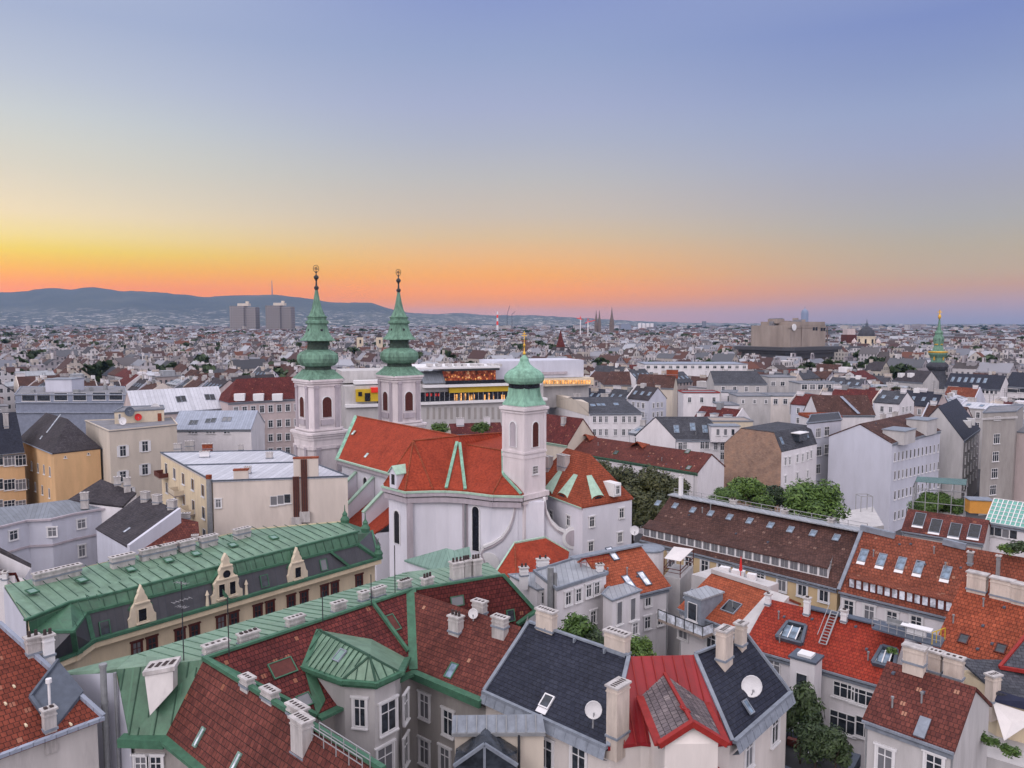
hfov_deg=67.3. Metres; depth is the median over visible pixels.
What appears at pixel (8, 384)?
house
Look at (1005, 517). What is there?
house
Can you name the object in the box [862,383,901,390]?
house
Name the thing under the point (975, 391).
house
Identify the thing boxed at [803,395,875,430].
house
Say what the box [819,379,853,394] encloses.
house
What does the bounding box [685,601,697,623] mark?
window
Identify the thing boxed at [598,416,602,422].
window
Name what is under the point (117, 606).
apartment house
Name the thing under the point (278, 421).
window
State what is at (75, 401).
house
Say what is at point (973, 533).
house
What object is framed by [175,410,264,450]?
house
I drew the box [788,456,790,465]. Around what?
window
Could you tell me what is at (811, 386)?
window
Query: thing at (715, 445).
window
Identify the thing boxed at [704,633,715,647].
window
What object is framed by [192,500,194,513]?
window
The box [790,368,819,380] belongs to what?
house
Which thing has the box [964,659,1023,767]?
terrace house
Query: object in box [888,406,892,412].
window
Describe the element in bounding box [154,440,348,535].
house
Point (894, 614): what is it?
window
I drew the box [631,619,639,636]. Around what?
window
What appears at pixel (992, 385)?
house
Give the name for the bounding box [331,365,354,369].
house
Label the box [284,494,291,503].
window
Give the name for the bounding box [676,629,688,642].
window
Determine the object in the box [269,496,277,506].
window
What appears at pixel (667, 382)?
house
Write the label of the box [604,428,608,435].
window
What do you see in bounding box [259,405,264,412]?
window
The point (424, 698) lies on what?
window
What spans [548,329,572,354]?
pyramid roof tower
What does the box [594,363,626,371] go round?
house
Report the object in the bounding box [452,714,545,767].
house
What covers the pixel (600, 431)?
window
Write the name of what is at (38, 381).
house
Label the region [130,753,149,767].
window
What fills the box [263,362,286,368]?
house
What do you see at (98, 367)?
distant trees
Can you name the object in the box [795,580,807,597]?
window
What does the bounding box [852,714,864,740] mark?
window
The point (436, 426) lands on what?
tree
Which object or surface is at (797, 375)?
house
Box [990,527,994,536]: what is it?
window
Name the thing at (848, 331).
pink block
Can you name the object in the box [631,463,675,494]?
tree
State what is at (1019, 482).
house
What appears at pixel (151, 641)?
window
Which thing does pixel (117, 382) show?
house
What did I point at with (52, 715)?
house
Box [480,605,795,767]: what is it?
corner house
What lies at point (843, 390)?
house
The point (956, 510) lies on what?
tree
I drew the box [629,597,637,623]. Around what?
window
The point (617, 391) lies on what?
house
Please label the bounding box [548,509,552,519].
window
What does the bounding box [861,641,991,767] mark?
house
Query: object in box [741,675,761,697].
satellite dish
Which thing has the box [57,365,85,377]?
house
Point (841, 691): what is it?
window
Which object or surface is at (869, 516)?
terrace block
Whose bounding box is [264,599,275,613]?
window
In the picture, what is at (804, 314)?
glass tower
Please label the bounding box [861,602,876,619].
window
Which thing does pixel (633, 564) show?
house
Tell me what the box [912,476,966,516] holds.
roof garden
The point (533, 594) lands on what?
house
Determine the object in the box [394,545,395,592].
roof aerial
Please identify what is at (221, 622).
window
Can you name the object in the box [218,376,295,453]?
house
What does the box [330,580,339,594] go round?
window
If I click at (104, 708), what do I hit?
steel flue
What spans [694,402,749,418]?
house
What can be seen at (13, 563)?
chimney
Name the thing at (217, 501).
window
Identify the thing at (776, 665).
window
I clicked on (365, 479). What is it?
window
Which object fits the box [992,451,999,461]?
window
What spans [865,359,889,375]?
house
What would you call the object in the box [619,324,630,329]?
office slab
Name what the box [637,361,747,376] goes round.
house
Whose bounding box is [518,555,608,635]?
house
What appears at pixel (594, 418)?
window
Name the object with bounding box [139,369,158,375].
house
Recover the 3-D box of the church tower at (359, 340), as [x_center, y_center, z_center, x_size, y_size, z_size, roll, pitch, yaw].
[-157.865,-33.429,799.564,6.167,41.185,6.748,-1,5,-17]
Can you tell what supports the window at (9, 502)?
in the house at (13, 487)
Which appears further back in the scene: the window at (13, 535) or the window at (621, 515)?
the window at (621, 515)
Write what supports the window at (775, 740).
in the corner house at (699, 709)
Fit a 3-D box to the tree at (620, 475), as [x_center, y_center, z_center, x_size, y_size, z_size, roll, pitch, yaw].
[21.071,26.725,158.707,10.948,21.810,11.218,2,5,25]
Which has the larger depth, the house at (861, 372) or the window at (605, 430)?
the house at (861, 372)
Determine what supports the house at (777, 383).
on the ground
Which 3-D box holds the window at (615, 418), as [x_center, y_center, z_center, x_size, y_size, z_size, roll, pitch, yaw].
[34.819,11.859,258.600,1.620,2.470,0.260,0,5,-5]
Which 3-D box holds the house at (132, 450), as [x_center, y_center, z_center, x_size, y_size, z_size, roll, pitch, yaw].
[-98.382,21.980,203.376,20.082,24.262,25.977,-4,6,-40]
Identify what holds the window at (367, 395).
in the department store
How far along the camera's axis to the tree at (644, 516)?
142.73 m
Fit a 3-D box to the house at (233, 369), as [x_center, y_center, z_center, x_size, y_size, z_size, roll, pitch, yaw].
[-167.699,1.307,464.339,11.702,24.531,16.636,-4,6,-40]
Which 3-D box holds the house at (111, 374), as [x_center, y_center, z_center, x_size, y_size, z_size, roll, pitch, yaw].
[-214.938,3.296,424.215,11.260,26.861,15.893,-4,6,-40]
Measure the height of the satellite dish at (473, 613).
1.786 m
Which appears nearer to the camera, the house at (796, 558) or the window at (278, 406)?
the house at (796, 558)
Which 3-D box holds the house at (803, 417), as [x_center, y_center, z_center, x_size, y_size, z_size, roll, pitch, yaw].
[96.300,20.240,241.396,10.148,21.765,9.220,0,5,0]
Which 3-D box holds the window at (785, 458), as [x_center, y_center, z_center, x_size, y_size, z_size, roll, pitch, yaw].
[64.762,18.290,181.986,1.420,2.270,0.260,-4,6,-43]
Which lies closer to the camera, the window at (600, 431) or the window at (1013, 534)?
the window at (1013, 534)
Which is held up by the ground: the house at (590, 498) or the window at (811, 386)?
the house at (590, 498)
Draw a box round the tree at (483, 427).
[470,421,492,432]
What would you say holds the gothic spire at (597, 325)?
on the ground
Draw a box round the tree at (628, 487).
[622,477,660,543]
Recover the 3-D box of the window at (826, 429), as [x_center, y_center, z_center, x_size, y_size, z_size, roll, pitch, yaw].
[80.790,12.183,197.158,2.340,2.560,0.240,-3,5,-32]
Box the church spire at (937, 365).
[926,310,948,388]
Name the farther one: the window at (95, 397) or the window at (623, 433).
the window at (623, 433)
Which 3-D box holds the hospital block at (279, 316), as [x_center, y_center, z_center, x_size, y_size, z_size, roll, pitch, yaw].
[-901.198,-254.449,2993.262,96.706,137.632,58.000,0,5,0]
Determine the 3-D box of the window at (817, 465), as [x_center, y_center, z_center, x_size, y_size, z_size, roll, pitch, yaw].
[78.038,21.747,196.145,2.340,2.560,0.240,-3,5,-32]
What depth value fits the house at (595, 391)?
322.38 m
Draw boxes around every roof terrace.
[691,557,778,591]
[872,617,945,647]
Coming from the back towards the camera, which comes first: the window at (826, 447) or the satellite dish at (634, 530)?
the window at (826, 447)
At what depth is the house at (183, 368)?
449.16 m
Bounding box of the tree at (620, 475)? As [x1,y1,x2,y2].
[606,463,636,485]
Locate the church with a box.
[290,265,573,580]
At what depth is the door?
205.09 m
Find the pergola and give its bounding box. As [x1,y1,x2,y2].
[664,547,693,654]
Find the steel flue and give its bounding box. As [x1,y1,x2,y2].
[99,662,120,767]
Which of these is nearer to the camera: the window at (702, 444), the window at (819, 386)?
the window at (702, 444)
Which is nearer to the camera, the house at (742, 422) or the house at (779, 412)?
the house at (742, 422)
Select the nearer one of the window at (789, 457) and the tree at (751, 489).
the tree at (751, 489)
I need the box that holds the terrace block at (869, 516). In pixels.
[838,494,883,529]
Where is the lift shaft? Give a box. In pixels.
[788,648,823,729]
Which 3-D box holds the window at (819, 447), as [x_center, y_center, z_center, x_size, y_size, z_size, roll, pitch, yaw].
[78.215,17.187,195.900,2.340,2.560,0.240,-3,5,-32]
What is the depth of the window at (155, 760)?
56.49 m
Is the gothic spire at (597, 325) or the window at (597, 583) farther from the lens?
the gothic spire at (597, 325)
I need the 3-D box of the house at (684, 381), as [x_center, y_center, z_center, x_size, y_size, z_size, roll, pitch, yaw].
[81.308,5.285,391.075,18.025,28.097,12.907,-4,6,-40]
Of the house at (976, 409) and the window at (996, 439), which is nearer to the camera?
the window at (996, 439)
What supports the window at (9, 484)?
in the house at (13, 487)
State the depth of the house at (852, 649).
75.44 m
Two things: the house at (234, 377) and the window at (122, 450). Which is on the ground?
the house at (234, 377)
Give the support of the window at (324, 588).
in the apartment house at (117, 606)
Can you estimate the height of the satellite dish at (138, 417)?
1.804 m
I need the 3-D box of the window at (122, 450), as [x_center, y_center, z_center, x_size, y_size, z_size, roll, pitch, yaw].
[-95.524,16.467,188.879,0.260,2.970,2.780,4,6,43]
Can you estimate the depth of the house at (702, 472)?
179.72 m
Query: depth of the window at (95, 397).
254.37 m
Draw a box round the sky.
[0,0,1023,323]
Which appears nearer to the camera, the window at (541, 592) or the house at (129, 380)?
the window at (541, 592)
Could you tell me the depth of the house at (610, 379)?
354.52 m
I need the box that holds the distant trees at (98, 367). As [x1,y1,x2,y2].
[0,324,1023,381]
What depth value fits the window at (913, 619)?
86.71 m
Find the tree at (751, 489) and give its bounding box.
[724,476,775,510]
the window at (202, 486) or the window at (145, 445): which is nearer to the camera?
the window at (202, 486)
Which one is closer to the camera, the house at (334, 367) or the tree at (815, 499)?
the tree at (815, 499)
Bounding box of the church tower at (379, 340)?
[376,332,382,347]
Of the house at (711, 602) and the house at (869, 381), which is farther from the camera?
the house at (869, 381)
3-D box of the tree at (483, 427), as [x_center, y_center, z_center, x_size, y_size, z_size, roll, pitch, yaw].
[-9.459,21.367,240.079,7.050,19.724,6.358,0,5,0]
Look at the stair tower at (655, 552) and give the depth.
106.77 m
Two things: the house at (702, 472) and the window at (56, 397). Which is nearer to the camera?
the house at (702, 472)
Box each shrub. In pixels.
[886,646,897,654]
[980,730,987,743]
[983,735,1000,747]
[996,543,1016,555]
[998,742,1021,758]
[1005,540,1023,553]
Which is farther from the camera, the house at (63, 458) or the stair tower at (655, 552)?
the house at (63, 458)
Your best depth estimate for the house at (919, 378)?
383.50 m
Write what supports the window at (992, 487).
in the house at (1002, 425)
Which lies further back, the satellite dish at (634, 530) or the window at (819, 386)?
the window at (819, 386)
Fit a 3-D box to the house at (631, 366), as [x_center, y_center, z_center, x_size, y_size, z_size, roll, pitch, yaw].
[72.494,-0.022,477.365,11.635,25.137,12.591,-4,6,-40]
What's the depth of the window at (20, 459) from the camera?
192.38 m
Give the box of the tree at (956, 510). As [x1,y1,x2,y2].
[941,495,966,514]
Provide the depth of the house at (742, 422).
240.30 m
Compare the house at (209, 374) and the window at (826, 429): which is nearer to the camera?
the window at (826, 429)
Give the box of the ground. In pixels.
[631,469,986,542]
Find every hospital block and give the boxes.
[229,301,259,329]
[265,301,294,329]
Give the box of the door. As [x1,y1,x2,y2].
[157,413,161,420]
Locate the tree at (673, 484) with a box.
[659,475,691,498]
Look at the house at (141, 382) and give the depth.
344.88 m
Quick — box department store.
[336,358,593,437]
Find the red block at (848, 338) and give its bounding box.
[841,335,856,342]
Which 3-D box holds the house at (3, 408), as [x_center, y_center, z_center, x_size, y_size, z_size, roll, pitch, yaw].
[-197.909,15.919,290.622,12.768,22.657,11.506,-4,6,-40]
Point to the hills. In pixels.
(75, 307)
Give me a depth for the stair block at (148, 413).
203.64 m
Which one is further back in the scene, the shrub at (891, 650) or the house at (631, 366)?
the house at (631, 366)
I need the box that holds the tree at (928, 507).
[906,496,939,512]
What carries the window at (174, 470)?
in the house at (218, 492)
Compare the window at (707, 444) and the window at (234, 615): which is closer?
the window at (234, 615)
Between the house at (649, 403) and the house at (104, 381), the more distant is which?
the house at (104, 381)
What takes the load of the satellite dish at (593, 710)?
attached to the corner house at (699, 709)
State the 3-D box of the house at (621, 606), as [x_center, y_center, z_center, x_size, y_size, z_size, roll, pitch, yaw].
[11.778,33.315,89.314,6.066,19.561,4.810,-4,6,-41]
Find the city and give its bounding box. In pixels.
[0,324,1023,378]
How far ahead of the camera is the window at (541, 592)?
87.82 m
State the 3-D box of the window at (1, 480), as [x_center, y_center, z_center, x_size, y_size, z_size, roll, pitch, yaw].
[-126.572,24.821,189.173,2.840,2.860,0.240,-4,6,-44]
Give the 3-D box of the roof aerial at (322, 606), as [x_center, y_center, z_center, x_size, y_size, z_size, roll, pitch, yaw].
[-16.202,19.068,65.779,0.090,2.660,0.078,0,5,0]
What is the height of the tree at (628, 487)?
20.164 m
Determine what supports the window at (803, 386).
in the house at (814, 387)
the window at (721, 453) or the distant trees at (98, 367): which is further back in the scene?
the distant trees at (98, 367)
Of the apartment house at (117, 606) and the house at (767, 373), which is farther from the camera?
the house at (767, 373)
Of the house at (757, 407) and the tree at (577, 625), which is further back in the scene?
the house at (757, 407)
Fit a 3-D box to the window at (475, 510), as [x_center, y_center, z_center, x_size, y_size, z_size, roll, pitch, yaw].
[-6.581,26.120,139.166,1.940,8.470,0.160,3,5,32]
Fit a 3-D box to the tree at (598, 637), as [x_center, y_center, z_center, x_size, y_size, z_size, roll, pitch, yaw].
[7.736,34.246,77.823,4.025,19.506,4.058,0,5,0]
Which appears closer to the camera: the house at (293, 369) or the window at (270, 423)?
the window at (270, 423)
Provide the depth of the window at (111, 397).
254.43 m
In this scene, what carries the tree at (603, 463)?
on the ground
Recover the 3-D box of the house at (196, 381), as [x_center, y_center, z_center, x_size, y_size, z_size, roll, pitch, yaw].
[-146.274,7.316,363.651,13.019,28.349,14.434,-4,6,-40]
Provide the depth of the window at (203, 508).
149.97 m
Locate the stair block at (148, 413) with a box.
[113,405,164,423]
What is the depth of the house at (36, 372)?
418.67 m
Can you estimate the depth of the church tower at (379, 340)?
796.43 m
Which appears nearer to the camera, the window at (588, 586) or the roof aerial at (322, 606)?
the roof aerial at (322, 606)
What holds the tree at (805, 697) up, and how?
on the ground
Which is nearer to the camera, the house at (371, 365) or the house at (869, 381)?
the house at (869, 381)
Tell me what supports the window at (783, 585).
in the house at (796, 558)
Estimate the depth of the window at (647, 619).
91.32 m
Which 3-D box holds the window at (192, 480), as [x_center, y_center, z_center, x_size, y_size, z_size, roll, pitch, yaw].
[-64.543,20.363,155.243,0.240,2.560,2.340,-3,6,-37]
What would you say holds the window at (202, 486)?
in the house at (218, 492)
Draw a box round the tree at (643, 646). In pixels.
[630,634,656,655]
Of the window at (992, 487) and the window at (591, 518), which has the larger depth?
the window at (992, 487)
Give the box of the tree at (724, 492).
[707,486,742,502]
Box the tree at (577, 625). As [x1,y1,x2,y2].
[558,611,599,636]
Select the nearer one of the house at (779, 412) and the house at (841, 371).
the house at (779, 412)
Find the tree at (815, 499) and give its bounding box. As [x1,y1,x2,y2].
[780,478,851,522]
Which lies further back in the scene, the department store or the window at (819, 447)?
the department store
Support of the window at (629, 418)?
in the house at (604, 416)
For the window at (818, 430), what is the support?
in the house at (822, 426)
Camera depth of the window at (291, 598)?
89.82 m
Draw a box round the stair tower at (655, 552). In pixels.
[641,543,664,574]
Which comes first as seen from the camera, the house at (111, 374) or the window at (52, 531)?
the window at (52, 531)
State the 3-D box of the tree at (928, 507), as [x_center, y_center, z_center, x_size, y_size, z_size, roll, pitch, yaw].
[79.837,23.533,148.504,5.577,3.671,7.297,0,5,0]
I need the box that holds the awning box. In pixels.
[963,496,992,513]
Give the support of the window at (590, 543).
in the house at (590, 498)
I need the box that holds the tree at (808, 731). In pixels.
[793,708,847,767]
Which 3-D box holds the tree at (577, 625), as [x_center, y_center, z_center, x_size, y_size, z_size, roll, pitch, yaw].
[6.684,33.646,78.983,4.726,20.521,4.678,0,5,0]
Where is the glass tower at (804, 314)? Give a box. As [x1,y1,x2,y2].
[801,309,808,321]
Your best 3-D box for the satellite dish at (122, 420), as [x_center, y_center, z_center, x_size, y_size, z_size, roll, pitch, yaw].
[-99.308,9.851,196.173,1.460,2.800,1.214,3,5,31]
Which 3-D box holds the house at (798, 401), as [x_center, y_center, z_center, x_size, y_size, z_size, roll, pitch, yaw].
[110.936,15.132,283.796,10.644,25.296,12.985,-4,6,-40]
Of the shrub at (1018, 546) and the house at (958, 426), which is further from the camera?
the house at (958, 426)
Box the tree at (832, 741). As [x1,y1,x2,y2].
[813,727,853,767]
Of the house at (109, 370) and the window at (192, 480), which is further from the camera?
the house at (109, 370)
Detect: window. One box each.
[0,455,4,465]
[0,478,4,489]
[3,479,16,491]
[4,454,16,466]
[4,500,15,506]
[8,528,19,541]
[14,454,27,466]
[14,479,27,490]
[14,500,25,504]
[21,393,35,401]
[36,393,50,401]
[46,526,57,537]
[54,393,67,400]
[73,393,86,400]
[75,517,86,529]
[77,543,86,558]
[92,392,106,400]
[109,392,122,400]
[117,445,128,457]
[117,470,128,482]
[130,638,143,654]
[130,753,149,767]
[139,440,150,451]
[139,463,150,475]
[145,634,158,650]
[146,753,164,767]
[165,482,168,494]
[172,467,175,480]
[173,626,186,641]
[181,473,184,485]
[188,621,200,637]
[191,478,194,491]
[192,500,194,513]
[200,484,204,498]
[201,506,205,520]
[214,498,221,508]
[215,613,226,628]
[228,609,239,625]
[252,602,263,617]
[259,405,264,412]
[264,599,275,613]
[267,433,273,441]
[268,404,273,412]
[268,419,273,427]
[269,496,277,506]
[276,404,281,411]
[276,419,281,427]
[276,433,281,441]
[276,495,284,505]
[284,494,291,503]
[285,404,290,411]
[285,419,290,426]
[285,433,290,440]
[285,447,290,452]
[286,592,296,607]
[299,589,308,603]
[320,583,329,597]
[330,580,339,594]
[355,572,363,586]
[362,476,367,484]
[365,393,369,400]
[393,510,400,544]
[416,689,430,723]
[416,734,430,767]
[437,742,451,767]
[440,705,454,740]
[471,505,479,551]
[539,590,543,604]
[543,380,590,383]
[544,736,554,767]
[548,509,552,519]
[564,588,573,607]
[565,513,570,526]
[569,745,587,767]
[574,585,583,604]
[584,581,593,599]
[587,540,594,551]
[588,515,595,527]
[589,608,597,624]
[592,416,596,422]
[593,579,601,596]
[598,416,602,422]
[598,428,602,435]
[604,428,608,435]
[613,416,617,422]
[613,429,617,435]
[615,601,624,626]
[617,531,623,543]
[618,507,624,519]
[621,416,625,422]
[621,429,625,435]
[627,416,631,422]
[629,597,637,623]
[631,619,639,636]
[643,614,652,631]
[644,593,652,608]
[656,610,665,627]
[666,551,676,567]
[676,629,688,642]
[677,442,682,449]
[683,442,687,448]
[684,556,692,565]
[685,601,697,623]
[700,442,704,449]
[700,559,709,571]
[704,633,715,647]
[705,442,709,449]
[713,442,718,450]
[719,442,724,450]
[719,452,723,459]
[744,741,755,767]
[755,570,765,578]
[769,660,780,674]
[770,717,780,749]
[773,398,778,404]
[776,575,787,593]
[783,398,787,404]
[784,456,787,465]
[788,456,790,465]
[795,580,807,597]
[795,672,807,688]
[801,384,807,389]
[809,384,815,389]
[815,428,821,438]
[816,464,820,474]
[817,384,823,389]
[817,446,821,456]
[817,586,829,604]
[824,426,829,436]
[824,444,828,454]
[829,708,856,739]
[830,680,855,703]
[841,597,856,614]
[848,686,873,708]
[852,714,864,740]
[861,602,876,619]
[873,741,896,767]
[884,608,899,620]
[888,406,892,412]
[908,613,924,625]
[921,749,946,767]
[975,411,980,418]
[989,485,995,495]
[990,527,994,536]
[991,468,998,478]
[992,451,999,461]
[992,528,1001,537]
[993,434,999,444]
[1001,529,1009,539]
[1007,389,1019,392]
[1007,530,1017,540]
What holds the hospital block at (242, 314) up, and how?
on the ground
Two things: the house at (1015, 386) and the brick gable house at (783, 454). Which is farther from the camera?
the house at (1015, 386)
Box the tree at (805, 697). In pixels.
[786,680,826,763]
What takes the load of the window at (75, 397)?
in the house at (75, 401)
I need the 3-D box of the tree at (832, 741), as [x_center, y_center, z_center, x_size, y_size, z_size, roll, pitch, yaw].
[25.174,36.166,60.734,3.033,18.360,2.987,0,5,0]
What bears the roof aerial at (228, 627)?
on the tenement house at (391, 678)
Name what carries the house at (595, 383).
on the ground
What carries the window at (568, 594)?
in the house at (568, 585)
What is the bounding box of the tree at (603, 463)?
[597,459,613,469]
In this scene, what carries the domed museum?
on the ground
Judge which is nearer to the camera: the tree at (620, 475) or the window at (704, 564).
the window at (704, 564)
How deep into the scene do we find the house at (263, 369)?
395.49 m
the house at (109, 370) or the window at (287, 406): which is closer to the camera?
the window at (287, 406)
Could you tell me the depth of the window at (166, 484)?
172.77 m
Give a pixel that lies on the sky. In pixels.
(681, 161)
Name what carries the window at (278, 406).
in the house at (271, 400)
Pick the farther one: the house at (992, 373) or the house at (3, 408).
the house at (992, 373)
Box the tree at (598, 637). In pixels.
[578,628,603,644]
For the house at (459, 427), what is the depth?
247.65 m
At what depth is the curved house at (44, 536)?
143.36 m
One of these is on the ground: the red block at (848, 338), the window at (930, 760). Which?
the red block at (848, 338)
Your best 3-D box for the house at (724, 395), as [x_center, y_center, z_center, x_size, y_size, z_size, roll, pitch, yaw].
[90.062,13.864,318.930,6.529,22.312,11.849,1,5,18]
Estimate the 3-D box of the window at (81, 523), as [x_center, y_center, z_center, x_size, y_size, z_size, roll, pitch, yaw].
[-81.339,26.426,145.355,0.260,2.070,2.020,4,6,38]
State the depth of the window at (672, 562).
111.26 m
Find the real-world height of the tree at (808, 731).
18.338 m
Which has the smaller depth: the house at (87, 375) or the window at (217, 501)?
the window at (217, 501)
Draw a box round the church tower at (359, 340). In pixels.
[357,332,362,347]
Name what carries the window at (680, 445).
in the house at (703, 434)
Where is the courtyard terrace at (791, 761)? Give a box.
[785,730,860,767]
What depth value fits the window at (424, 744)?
67.02 m
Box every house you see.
[0,367,15,382]
[0,381,15,411]
[0,404,8,412]
[0,412,27,506]
[0,476,136,572]
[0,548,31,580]
[0,569,19,622]
[0,621,105,767]
[2,379,13,390]
[3,505,382,684]
[14,367,68,391]
[14,368,54,375]
[14,377,125,435]
[21,413,102,503]
[28,373,44,385]
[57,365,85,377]
[68,554,535,767]
[70,370,85,379]
[74,366,90,377]
[84,378,96,385]
[85,417,177,502]
[95,490,180,562]
[96,372,120,385]
[98,376,113,385]
[102,365,117,378]
[107,366,126,379]
[114,366,138,380]
[120,370,145,391]
[123,386,221,419]
[128,370,151,390]
[137,372,154,378]
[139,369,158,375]
[139,379,170,389]
[145,512,199,547]
[151,370,183,383]
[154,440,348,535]
[166,376,187,387]
[173,362,196,374]
[174,372,192,387]
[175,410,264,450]
[183,369,207,387]
[184,367,203,376]
[194,367,226,378]
[200,371,232,392]
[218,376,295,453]
[224,366,243,375]
[229,368,275,381]
[252,364,278,376]
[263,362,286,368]
[283,362,302,376]
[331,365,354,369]
[364,362,379,367]
[448,416,501,434]
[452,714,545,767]
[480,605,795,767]
[508,572,543,621]
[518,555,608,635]
[545,448,633,554]
[546,414,594,459]
[549,393,642,441]
[569,543,671,655]
[575,434,725,533]
[584,364,594,373]
[585,375,597,387]
[589,387,611,396]
[590,369,619,388]
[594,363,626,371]
[600,371,631,389]
[601,582,642,654]
[608,379,632,399]
[620,364,636,368]
[624,364,648,387]
[627,381,666,424]
[628,420,646,442]
[634,417,740,463]
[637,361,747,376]
[637,369,677,416]
[640,474,867,611]
[657,568,800,654]
[659,370,692,391]
[678,390,719,416]
[687,371,707,385]
[688,381,706,389]
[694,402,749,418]
[706,371,766,401]
[708,417,753,427]
[712,402,739,408]
[721,390,737,401]
[724,422,816,515]
[729,393,771,425]
[747,365,774,374]
[749,592,921,767]
[754,369,777,372]
[756,366,782,372]
[760,375,796,392]
[761,393,811,422]
[774,369,802,380]
[789,381,840,394]
[789,390,831,423]
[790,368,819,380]
[798,368,833,380]
[798,412,841,424]
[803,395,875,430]
[806,412,841,487]
[816,363,841,370]
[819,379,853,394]
[828,374,870,386]
[828,411,941,531]
[832,385,882,409]
[833,367,852,376]
[837,525,1023,671]
[839,374,871,383]
[842,368,876,380]
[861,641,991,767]
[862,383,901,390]
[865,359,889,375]
[869,378,912,389]
[872,386,914,419]
[874,373,892,384]
[892,370,939,391]
[901,509,990,550]
[907,387,947,415]
[921,400,972,417]
[928,398,980,499]
[933,569,1023,673]
[944,373,1008,402]
[945,380,984,402]
[945,386,967,402]
[961,395,1023,468]
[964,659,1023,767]
[973,368,995,374]
[978,404,1023,515]
[985,498,1023,556]
[990,389,1019,404]
[1007,372,1023,400]
[1013,419,1023,501]
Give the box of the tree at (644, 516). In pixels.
[632,490,668,527]
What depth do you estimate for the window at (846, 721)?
73.09 m
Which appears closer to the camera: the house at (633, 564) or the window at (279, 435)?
the house at (633, 564)
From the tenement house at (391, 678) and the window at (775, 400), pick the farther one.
the window at (775, 400)
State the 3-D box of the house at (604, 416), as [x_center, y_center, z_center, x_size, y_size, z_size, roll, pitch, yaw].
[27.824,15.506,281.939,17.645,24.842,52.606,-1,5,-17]
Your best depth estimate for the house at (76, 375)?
392.38 m
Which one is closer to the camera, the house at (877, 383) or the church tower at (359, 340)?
the house at (877, 383)
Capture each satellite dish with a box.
[119,417,125,424]
[125,407,134,415]
[135,414,141,420]
[468,608,477,620]
[585,701,601,727]
[630,526,638,537]
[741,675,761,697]
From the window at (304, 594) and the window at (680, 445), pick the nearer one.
the window at (304, 594)
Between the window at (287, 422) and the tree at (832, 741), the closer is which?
the tree at (832, 741)
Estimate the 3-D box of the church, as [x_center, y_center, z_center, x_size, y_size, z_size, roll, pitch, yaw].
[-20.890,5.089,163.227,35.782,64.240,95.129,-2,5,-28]
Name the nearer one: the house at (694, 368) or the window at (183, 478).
the window at (183, 478)
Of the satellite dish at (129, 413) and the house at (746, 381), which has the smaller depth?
the satellite dish at (129, 413)
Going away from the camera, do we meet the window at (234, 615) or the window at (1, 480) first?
the window at (234, 615)
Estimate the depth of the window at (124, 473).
189.21 m
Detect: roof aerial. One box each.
[171,581,192,659]
[227,597,229,655]
[322,592,322,621]
[370,574,371,605]
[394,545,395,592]
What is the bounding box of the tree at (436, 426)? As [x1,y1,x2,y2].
[430,421,450,432]
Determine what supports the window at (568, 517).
in the house at (590, 498)
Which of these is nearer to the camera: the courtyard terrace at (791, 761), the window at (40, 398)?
the courtyard terrace at (791, 761)
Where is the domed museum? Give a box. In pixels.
[849,322,884,345]
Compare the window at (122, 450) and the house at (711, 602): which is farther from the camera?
the window at (122, 450)
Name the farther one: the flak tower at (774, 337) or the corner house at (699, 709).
the flak tower at (774, 337)
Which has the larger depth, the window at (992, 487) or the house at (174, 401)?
the house at (174, 401)
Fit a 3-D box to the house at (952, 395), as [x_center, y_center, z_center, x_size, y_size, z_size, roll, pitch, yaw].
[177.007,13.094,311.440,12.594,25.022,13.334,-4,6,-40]
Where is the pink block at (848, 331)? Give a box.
[843,329,854,334]
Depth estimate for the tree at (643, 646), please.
72.53 m
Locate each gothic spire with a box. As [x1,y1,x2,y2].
[594,310,600,331]
[609,309,613,331]
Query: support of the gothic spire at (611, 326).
on the ground
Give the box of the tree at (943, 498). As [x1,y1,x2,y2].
[918,491,953,512]
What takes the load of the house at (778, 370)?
on the ground
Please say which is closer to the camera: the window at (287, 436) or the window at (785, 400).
the window at (287, 436)
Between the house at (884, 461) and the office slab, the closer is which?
the house at (884, 461)
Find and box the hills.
[0,287,1023,326]
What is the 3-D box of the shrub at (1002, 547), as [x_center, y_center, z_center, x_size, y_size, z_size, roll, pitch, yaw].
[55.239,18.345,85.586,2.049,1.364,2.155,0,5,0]
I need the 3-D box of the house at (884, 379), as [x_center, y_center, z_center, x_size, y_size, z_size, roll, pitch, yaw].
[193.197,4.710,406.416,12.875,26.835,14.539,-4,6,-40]
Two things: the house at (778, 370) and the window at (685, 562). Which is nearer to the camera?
the window at (685, 562)
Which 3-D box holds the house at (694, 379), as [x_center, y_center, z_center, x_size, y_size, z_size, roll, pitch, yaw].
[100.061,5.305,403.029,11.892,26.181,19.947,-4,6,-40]
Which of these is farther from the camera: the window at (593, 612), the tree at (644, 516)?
the tree at (644, 516)
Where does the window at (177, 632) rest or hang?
in the apartment house at (117, 606)
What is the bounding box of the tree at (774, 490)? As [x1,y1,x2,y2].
[756,484,786,510]
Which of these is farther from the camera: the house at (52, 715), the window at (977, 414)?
the window at (977, 414)
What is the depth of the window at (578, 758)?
55.71 m
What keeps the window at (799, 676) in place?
in the lift shaft
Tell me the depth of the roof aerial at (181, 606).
58.40 m
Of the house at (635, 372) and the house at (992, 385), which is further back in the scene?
the house at (635, 372)
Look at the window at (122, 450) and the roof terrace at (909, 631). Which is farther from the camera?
the window at (122, 450)
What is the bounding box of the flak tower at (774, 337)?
[734,318,841,360]
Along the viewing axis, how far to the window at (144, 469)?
192.95 m

